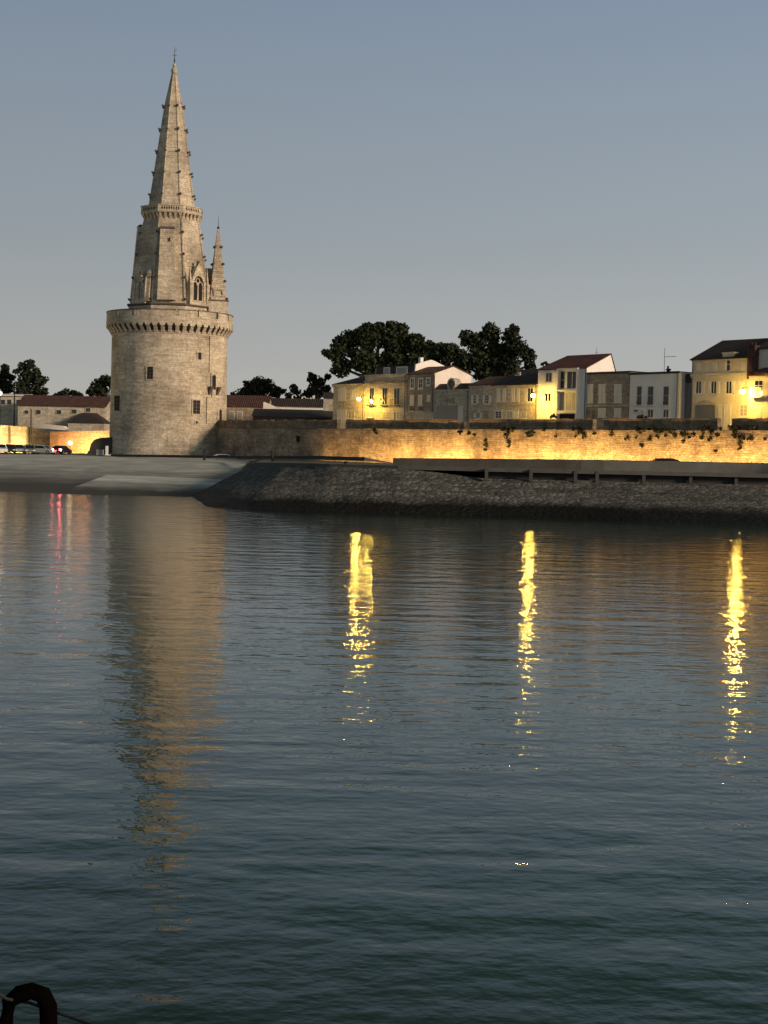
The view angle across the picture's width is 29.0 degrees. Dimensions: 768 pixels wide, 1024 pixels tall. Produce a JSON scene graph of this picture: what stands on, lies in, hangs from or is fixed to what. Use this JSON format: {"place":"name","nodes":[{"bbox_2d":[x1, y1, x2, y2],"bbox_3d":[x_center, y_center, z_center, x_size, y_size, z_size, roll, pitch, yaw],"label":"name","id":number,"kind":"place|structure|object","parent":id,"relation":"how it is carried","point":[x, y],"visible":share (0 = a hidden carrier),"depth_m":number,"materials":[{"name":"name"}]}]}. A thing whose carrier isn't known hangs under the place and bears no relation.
{"place":"outdoors","nodes":[
{"label":"outdoors","id":0,"kind":"place"},
{"bbox_2d":[0,394,31,425],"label":"flat block","id":1,"kind":"structure","parent":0,"point":[7,409],"depth_m":309.46,"materials":[{"name":"paint"}]},
{"bbox_2d":[17,395,109,431],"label":"barn house","id":2,"kind":"structure","parent":0,"point":[81,413],"depth_m":299.51,"materials":[{"name":"stone"}]},
{"bbox_2d":[2,453,239,458],"bbox_3d":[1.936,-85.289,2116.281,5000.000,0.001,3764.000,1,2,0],"label":"ground","id":3,"kind":"structure","parent":0,"point":[65,454],"depth_m":244.19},
{"bbox_2d":[0,444,7,452],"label":"parked car","id":4,"kind":"object","parent":3,"relation":"on","point":[3,448],"visible":1,"depth_m":234.57,"materials":[{"name":"white paint"}]},
{"bbox_2d":[0,363,15,393],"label":"broadleaf tree","id":5,"kind":"object","parent":3,"relation":"on","point":[6,386],"visible":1,"depth_m":333.29,"materials":[{"name":"green plant"}]},
{"bbox_2d":[4,444,15,453],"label":"parked car","id":6,"kind":"object","parent":3,"relation":"on","point":[11,447],"visible":0.73,"depth_m":236.71,"materials":[{"name":"paint"}]},
{"bbox_2d":[13,383,14,425],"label":"mast","id":7,"kind":"object","parent":3,"relation":"on","point":[14,407],"visible":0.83,"depth_m":261.47,"materials":[{"name":"black metal"}]},
{"bbox_2d":[13,444,24,452],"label":"parked car","id":8,"kind":"object","parent":3,"relation":"on","point":[19,448],"visible":0.66,"depth_m":238.54,"materials":[{"name":"silver metal"}]},
{"bbox_2d":[0,425,49,452],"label":"old wall","id":9,"kind":"structure","parent":3,"relation":"on","point":[19,435],"depth_m":260.13,"materials":[{"name":"beige stone"}]},
{"bbox_2d":[23,445,35,453],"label":"parked car","id":10,"kind":"object","parent":3,"relation":"on","point":[29,448],"visible":0.86,"depth_m":238.60,"materials":[{"name":"grey paint"}]},
{"bbox_2d":[12,359,49,394],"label":"broadleaf tree","id":11,"kind":"object","parent":3,"relation":"on","point":[28,376],"visible":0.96,"depth_m":328.75,"materials":[{"name":"green plant"}]},
{"bbox_2d":[30,409,31,452],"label":"mast","id":12,"kind":"object","parent":3,"relation":"on","point":[30,425],"visible":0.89,"depth_m":258.60,"materials":[{"name":"black metal"}]},
{"bbox_2d":[31,445,55,453],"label":"parked car","id":13,"kind":"object","parent":3,"relation":"on","point":[46,449],"visible":0.87,"depth_m":240.05,"materials":[{"name":"silver metal"}]},
{"bbox_2d":[37,423,68,431],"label":"canopy","id":14,"kind":"object","parent":3,"relation":"on","point":[49,426],"visible":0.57,"depth_m":283.13,"materials":[{"name":"white fabric"}]},
{"bbox_2d":[52,445,71,453],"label":"parked car","id":15,"kind":"object","parent":3,"relation":"on","point":[61,449],"visible":1,"depth_m":241.32,"materials":[{"name":"paint"}]},
{"bbox_2d":[53,388,83,395],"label":"broadleaf tree","id":16,"kind":"object","parent":3,"relation":"on","point":[65,392],"visible":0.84,"depth_m":338.92,"materials":[{"name":"green plant"}]},
{"bbox_2d":[50,431,108,452],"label":"old wall","id":17,"kind":"structure","parent":3,"relation":"on","point":[81,441],"depth_m":277.73,"materials":[{"name":"beige stone"}]},
{"bbox_2d":[75,437,111,454],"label":"wall","id":18,"kind":"structure","parent":3,"relation":"on","point":[100,444],"depth_m":249.80,"materials":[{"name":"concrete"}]},
{"bbox_2d":[85,373,110,396],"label":"broadleaf tree","id":19,"kind":"object","parent":3,"relation":"on","point":[98,387],"visible":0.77,"depth_m":328.91,"materials":[{"name":"green plant"}]},
{"bbox_2d":[106,52,233,454],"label":"lantern tower","id":20,"kind":"structure","parent":3,"relation":"on","point":[170,329],"depth_m":247.42,"materials":[{"name":"stone"}]},
{"bbox_2d":[114,395,120,411],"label":"window","id":21,"kind":"structure","parent":20,"relation":"in","point":[117,398],"depth_m":248.17,"materials":[{"name":"glass"}]},
{"bbox_2d":[132,270,147,303],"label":"gothic window","id":22,"kind":"structure","parent":20,"relation":"in","point":[139,288],"depth_m":248.41,"materials":[{"name":"stone"}]},
{"bbox_2d":[146,366,153,379],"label":"window","id":23,"kind":"structure","parent":20,"relation":"in","point":[149,369],"depth_m":244.62,"materials":[{"name":"glass"}]},
{"bbox_2d":[192,399,200,414],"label":"window","id":24,"kind":"structure","parent":20,"relation":"in","point":[196,403],"depth_m":246.39,"materials":[{"name":"stone"}]},
{"bbox_2d":[186,261,209,306],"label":"gothic window","id":25,"kind":"structure","parent":20,"relation":"in","point":[197,286],"depth_m":249.33,"materials":[{"name":"stone"}]},
{"bbox_2d":[217,406,223,420],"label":"door","id":26,"kind":"structure","parent":20,"relation":"in","point":[220,411],"depth_m":250.73,"materials":[{"name":"stone"}]},
{"bbox_2d":[227,395,272,428],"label":"house","id":27,"kind":"structure","parent":3,"relation":"on","point":[241,407],"depth_m":271.62,"materials":[{"name":"brown stone"}]},
{"bbox_2d":[230,375,286,397],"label":"broadleaf tree","id":28,"kind":"object","parent":3,"relation":"on","point":[257,386],"visible":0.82,"depth_m":298.60,"materials":[{"name":"green plant"}]},
{"bbox_2d":[252,402,332,428],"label":"house","id":29,"kind":"structure","parent":3,"relation":"on","point":[269,412],"depth_m":258.57,"materials":[{"name":"concrete"}]},
{"bbox_2d":[284,384,303,398],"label":"broadleaf tree","id":30,"kind":"object","parent":3,"relation":"on","point":[293,390],"visible":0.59,"depth_m":298.57,"materials":[{"name":"green plant"}]},
{"bbox_2d":[271,398,323,409],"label":"house","id":31,"kind":"structure","parent":3,"relation":"on","point":[298,403],"depth_m":279.43,"materials":[{"name":"tile"}]},
{"bbox_2d":[301,372,331,398],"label":"broadleaf tree","id":32,"kind":"object","parent":3,"relation":"on","point":[318,387],"visible":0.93,"depth_m":290.73,"materials":[{"name":"green plant"}]},
{"bbox_2d":[426,339,467,365],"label":"broadleaf tree","id":33,"kind":"object","parent":3,"relation":"on","point":[447,354],"visible":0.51,"depth_m":297.41,"materials":[{"name":"green plant"}]},
{"bbox_2d":[0,453,263,492],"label":"shore slope","id":34,"kind":"structure","parent":0,"point":[44,473],"depth_m":210.55,"materials":[{"name":"grey concrete"}]},
{"bbox_2d":[56,475,222,496],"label":"slipway","id":35,"kind":"structure","parent":34,"relation":"on","point":[141,486],"depth_m":181.27,"materials":[{"name":"concrete"}]},
{"bbox_2d":[214,454,236,458],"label":"parked car","id":36,"kind":"object","parent":34,"relation":"on","point":[224,455],"visible":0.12,"depth_m":237.08,"materials":[{"name":"white paint"}]},
{"bbox_2d":[111,454,364,460],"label":"roadside wall","id":37,"kind":"structure","parent":34,"relation":"on","point":[269,457],"depth_m":216.71,"materials":[{"name":"stone"}]},
{"bbox_2d":[0,492,767,1023],"bbox_3d":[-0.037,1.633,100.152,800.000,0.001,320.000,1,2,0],"label":"water","id":38,"kind":"structure","parent":0,"point":[276,766],"depth_m":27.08,"materials":[{"name":"blue liquid"}]},
{"bbox_2d":[0,0,767,398],"label":"sky","id":39,"kind":"structure","parent":0,"point":[587,177],"materials":[{"name":"blue"}]},
{"bbox_2d":[422,470,484,473],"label":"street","id":40,"kind":"structure","parent":0,"point":[455,471],"depth_m":204.49,"materials":[{"name":"black asphalt"}]},
{"bbox_2d":[437,472,484,477],"bbox_3d":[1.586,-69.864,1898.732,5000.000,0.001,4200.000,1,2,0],"label":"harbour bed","id":41,"kind":"object","parent":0,"point":[478,475],"depth_m":569.70,"materials":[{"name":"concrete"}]},
{"bbox_2d":[193,459,767,524],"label":"revetment","id":42,"kind":"object","parent":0,"point":[251,485],"visible":0.82,"depth_m":140.31,"materials":[{"name":"grey stone"}]},
{"bbox_2d":[267,460,750,473],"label":"quay promenade","id":43,"kind":"structure","parent":42,"relation":"on","point":[319,462],"depth_m":199.98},
{"bbox_2d":[216,418,767,462],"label":"rampart wall","id":44,"kind":"structure","parent":43,"relation":"on","point":[410,438],"depth_m":196.80,"materials":[{"name":"stone"}]},
{"bbox_2d":[503,433,510,447],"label":"ivy","id":45,"kind":"object","parent":44,"relation":"attached to","point":[508,442],"depth_m":194.03,"materials":[{"name":"green plant"}]},
{"bbox_2d":[576,426,586,438],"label":"plant","id":46,"kind":"object","parent":44,"relation":"attached to","point":[582,433],"depth_m":183.37,"materials":[{"name":"green plant"}]},
{"bbox_2d":[500,424,765,442],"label":"hanging ivy","id":47,"kind":"object","parent":44,"relation":"attached to","point":[685,433],"visible":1,"depth_m":171.94,"materials":[{"name":"green plant"}]},
{"bbox_2d":[737,434,744,449],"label":"ivy","id":48,"kind":"object","parent":44,"relation":"attached to","point":[740,437],"depth_m":164.68,"materials":[{"name":"green plant"}]},
{"bbox_2d":[365,457,767,473],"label":"road parapet","id":49,"kind":"structure","parent":43,"relation":"on","point":[679,466],"depth_m":155.91,"materials":[{"name":"concrete"}]},
{"bbox_2d":[652,458,678,460],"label":"parked car","id":50,"kind":"object","parent":43,"relation":"on","point":[664,459],"visible":0.03,"depth_m":158.74,"materials":[{"name":"paint"}]},
{"bbox_2d":[255,459,767,477],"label":"quay edge","id":51,"kind":"object","parent":42,"relation":"on","point":[262,462],"visible":0.93,"depth_m":142.60,"materials":[{"name":"stone"}]},
{"bbox_2d":[488,472,767,484],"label":"quay recess wall","id":52,"kind":"structure","parent":51,"relation":"attached to","point":[633,478],"depth_m":143.05,"materials":[{"name":"concrete"}]},
{"bbox_2d":[484,468,737,483],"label":"pillars","id":53,"kind":"structure","parent":42,"relation":"on","point":[643,479],"depth_m":142.19,"materials":[{"name":"concrete"}]},
{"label":"town ground","id":54,"kind":"structure","parent":0,"visible":0},
{"bbox_2d":[322,392,332,410],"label":"house","id":55,"kind":"structure","parent":54,"relation":"on","point":[327,402],"depth_m":261.46,"materials":[{"name":"tile"}]},
{"bbox_2d":[332,375,364,428],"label":"town house","id":56,"kind":"structure","parent":54,"relation":"on","point":[347,405],"depth_m":244.50,"materials":[{"name":"stone"}]},
{"bbox_2d":[337,409,345,428],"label":"door","id":57,"kind":"structure","parent":56,"relation":"in","point":[341,413],"depth_m":245.55,"materials":[{"name":"paint"}]},
{"bbox_2d":[347,411,354,418],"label":"window","id":58,"kind":"structure","parent":56,"relation":"in","point":[351,414],"depth_m":243.67,"materials":[{"name":"paint"}]},
{"bbox_2d":[320,320,436,378],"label":"broadleaf tree","id":59,"kind":"object","parent":54,"relation":"on","point":[399,343],"visible":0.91,"depth_m":282.70,"materials":[{"name":"green plant"}]},
{"bbox_2d":[364,357,443,419],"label":"town house","id":60,"kind":"structure","parent":54,"relation":"on","point":[388,385],"depth_m":236.27,"materials":[{"name":"brown stone"}]},
{"bbox_2d":[369,388,373,398],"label":"window","id":61,"kind":"structure","parent":60,"relation":"in","point":[371,393],"depth_m":239.48,"materials":[{"name":"glass"}]},
{"bbox_2d":[382,388,387,404],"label":"window","id":62,"kind":"structure","parent":60,"relation":"in","point":[384,390],"depth_m":236.81,"materials":[{"name":"glass"}]},
{"bbox_2d":[383,412,389,419],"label":"window","id":63,"kind":"structure","parent":60,"relation":"in","point":[385,414],"depth_m":236.52,"materials":[{"name":"paint"}]},
{"bbox_2d":[393,388,399,404],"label":"window","id":64,"kind":"structure","parent":60,"relation":"in","point":[396,390],"depth_m":234.28,"materials":[{"name":"paint"}]},
{"bbox_2d":[406,366,472,419],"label":"town house","id":65,"kind":"structure","parent":54,"relation":"on","point":[423,383],"depth_m":229.65,"materials":[{"name":"brown stone"}]},
{"bbox_2d":[409,377,414,389],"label":"window","id":66,"kind":"structure","parent":65,"relation":"in","point":[412,379],"depth_m":231.32,"materials":[{"name":"paint"}]},
{"bbox_2d":[417,378,422,389],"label":"window","id":67,"kind":"structure","parent":65,"relation":"in","point":[420,380],"depth_m":229.80,"materials":[{"name":"paint"}]},
{"bbox_2d":[434,378,470,429],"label":"town house","id":68,"kind":"structure","parent":54,"relation":"on","point":[452,399],"depth_m":224.00,"materials":[{"name":"stone"}]},
{"bbox_2d":[436,405,456,429],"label":"garage door","id":69,"kind":"structure","parent":68,"relation":"in","point":[447,412],"depth_m":224.86,"materials":[{"name":"black metal"}]},
{"bbox_2d":[458,406,462,429],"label":"door","id":70,"kind":"structure","parent":68,"relation":"in","point":[460,408],"depth_m":222.57,"materials":[{"name":"paint"}]},
{"bbox_2d":[467,376,507,428],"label":"town house","id":71,"kind":"structure","parent":54,"relation":"on","point":[480,399],"depth_m":219.27,"materials":[{"name":"stone"}]},
{"bbox_2d":[471,394,477,404],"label":"window","id":72,"kind":"structure","parent":71,"relation":"in","point":[474,398],"depth_m":220.14,"materials":[{"name":"paint"}]},
{"bbox_2d":[474,412,481,418],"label":"window","id":73,"kind":"structure","parent":71,"relation":"in","point":[477,415],"depth_m":219.49,"materials":[{"name":"paint"}]},
{"bbox_2d":[482,394,490,404],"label":"window","id":74,"kind":"structure","parent":71,"relation":"in","point":[486,399],"depth_m":218.05,"materials":[{"name":"paint"}]},
{"bbox_2d":[453,321,537,380],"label":"broadleaf tree","id":75,"kind":"object","parent":54,"relation":"on","point":[494,358],"visible":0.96,"depth_m":277.74,"materials":[{"name":"green plant"}]},
{"bbox_2d":[491,369,537,429],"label":"town house","id":76,"kind":"structure","parent":54,"relation":"on","point":[513,398],"depth_m":213.70,"materials":[{"name":"stone"}]},
{"bbox_2d":[494,410,502,418],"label":"window","id":77,"kind":"structure","parent":76,"relation":"in","point":[498,414],"depth_m":216.04,"materials":[{"name":"paint"}]},
{"bbox_2d":[506,410,513,418],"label":"window","id":78,"kind":"structure","parent":76,"relation":"in","point":[509,413],"depth_m":214.20,"materials":[{"name":"paint"}]},
{"bbox_2d":[524,388,535,402],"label":"window","id":79,"kind":"structure","parent":76,"relation":"in","point":[528,391],"depth_m":211.03,"materials":[{"name":"paint"}]},
{"bbox_2d":[537,351,615,429],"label":"town house","id":80,"kind":"structure","parent":54,"relation":"on","point":[562,383],"depth_m":205.68,"materials":[{"name":"white paint"}]},
{"bbox_2d":[543,393,550,402],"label":"window","id":81,"kind":"structure","parent":80,"relation":"in","point":[548,395],"depth_m":208.06,"materials":[{"name":"paint"}]},
{"bbox_2d":[544,372,551,382],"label":"window","id":82,"kind":"structure","parent":80,"relation":"in","point":[548,379],"depth_m":207.94,"materials":[{"name":"paint"}]},
{"bbox_2d":[559,392,564,410],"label":"window","id":83,"kind":"structure","parent":80,"relation":"in","point":[562,394],"depth_m":205.89,"materials":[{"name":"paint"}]},
{"bbox_2d":[560,371,564,388],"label":"window","id":84,"kind":"structure","parent":80,"relation":"in","point":[562,373],"depth_m":205.89,"materials":[{"name":"glass"}]},
{"bbox_2d":[559,414,574,418],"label":"window","id":85,"kind":"structure","parent":80,"relation":"in","point":[562,416],"depth_m":205.19,"materials":[{"name":"black"}]},
{"bbox_2d":[565,392,575,410],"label":"window","id":86,"kind":"structure","parent":80,"relation":"in","point":[570,396],"depth_m":204.69,"materials":[{"name":"paint"}]},
{"bbox_2d":[566,371,575,388],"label":"window","id":87,"kind":"structure","parent":80,"relation":"in","point":[571,375],"depth_m":204.54,"materials":[{"name":"glass"}]},
{"bbox_2d":[585,371,640,429],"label":"town house","id":88,"kind":"structure","parent":54,"relation":"on","point":[608,395],"depth_m":199.32,"materials":[{"name":"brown stone"}]},
{"bbox_2d":[586,411,592,418],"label":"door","id":89,"kind":"structure","parent":88,"relation":"in","point":[589,415],"depth_m":201.86,"materials":[{"name":"brown wood"}]},
{"bbox_2d":[629,352,691,430],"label":"town house","id":90,"kind":"structure","parent":54,"relation":"on","point":[656,395],"depth_m":192.50,"materials":[{"name":"paint"}]},
{"bbox_2d":[635,386,641,405],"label":"window","id":91,"kind":"structure","parent":90,"relation":"in","point":[639,388],"depth_m":194.89,"materials":[{"name":"glass"}]},
{"bbox_2d":[645,386,653,405],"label":"window","id":92,"kind":"structure","parent":90,"relation":"in","point":[650,394],"depth_m":193.42,"materials":[{"name":"glass"}]},
{"bbox_2d":[647,409,653,418],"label":"window","id":93,"kind":"structure","parent":90,"relation":"in","point":[650,412],"depth_m":193.42,"materials":[{"name":"glass"}]},
{"bbox_2d":[661,386,668,405],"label":"window","id":94,"kind":"structure","parent":90,"relation":"in","point":[665,388],"depth_m":191.30,"materials":[{"name":"glass"}]},
{"bbox_2d":[663,409,668,417],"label":"window","id":95,"kind":"structure","parent":90,"relation":"in","point":[665,411],"depth_m":191.35,"materials":[{"name":"paint"}]},
{"bbox_2d":[684,374,691,417],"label":"infill building","id":96,"kind":"structure","parent":54,"relation":"on","point":[687,408],"depth_m":190.00,"materials":[{"name":"grey metal"}]},
{"bbox_2d":[684,383,690,417],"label":"door","id":97,"kind":"structure","parent":96,"relation":"in","point":[687,409],"depth_m":190.09,"materials":[{"name":"grey metal"}]},
{"bbox_2d":[690,338,767,429],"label":"town house","id":98,"kind":"structure","parent":54,"relation":"on","point":[720,380],"depth_m":184.74,"materials":[{"name":"paint"}]},
{"bbox_2d":[692,381,704,394],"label":"window","id":99,"kind":"structure","parent":98,"relation":"in","point":[699,386],"depth_m":187.12,"materials":[{"name":"paint"}]},
{"bbox_2d":[695,405,715,418],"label":"garage door","id":100,"kind":"structure","parent":98,"relation":"in","point":[701,411],"depth_m":186.33,"materials":[{"name":"grey metal"}]},
{"bbox_2d":[708,381,719,394],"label":"window","id":101,"kind":"structure","parent":98,"relation":"in","point":[713,386],"depth_m":185.24,"materials":[{"name":"paint"}]},
{"bbox_2d":[723,404,730,429],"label":"door","id":102,"kind":"structure","parent":98,"relation":"in","point":[727,407],"depth_m":183.73,"materials":[{"name":"paint"}]},
{"bbox_2d":[724,360,731,371],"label":"window","id":103,"kind":"structure","parent":98,"relation":"in","point":[727,361],"depth_m":183.53,"materials":[{"name":"paint"}]},
{"bbox_2d":[723,381,734,394],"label":"window","id":104,"kind":"structure","parent":98,"relation":"in","point":[728,386],"depth_m":183.44,"materials":[{"name":"paint"}]},
{"bbox_2d":[738,404,747,417],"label":"window","id":105,"kind":"structure","parent":98,"relation":"in","point":[743,408],"depth_m":181.74,"materials":[{"name":"paint"}]},
{"bbox_2d":[747,341,767,378],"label":"town house","id":106,"kind":"structure","parent":54,"relation":"on","point":[760,361],"depth_m":180.25,"materials":[{"name":"brick"}]},
{"bbox_2d":[747,367,767,418],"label":"town house","id":107,"kind":"structure","parent":54,"relation":"on","point":[758,397],"depth_m":178.55,"materials":[{"name":"paint"}]},
{"bbox_2d":[754,380,762,395],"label":"window","id":108,"kind":"structure","parent":107,"relation":"in","point":[757,383],"depth_m":178.53,"materials":[{"name":"paint"}]},
{"bbox_3d":[-1.222,1.953,5.071,0.400,0.075,0.270,1,2,0],"label":"hoop base plate","id":109,"kind":"object","parent":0,"visible":0},
{"bbox_2d":[0,983,57,1023],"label":"mooring hoop","id":110,"kind":"object","parent":109,"relation":"on","point":[42,997],"visible":0.98,"depth_m":5.05,"materials":[{"name":"metal"}]},
{"bbox_2d":[0,993,92,1023],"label":"cable","id":111,"kind":"object","parent":110,"relation":"attached to","point":[58,1012],"visible":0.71,"depth_m":5.04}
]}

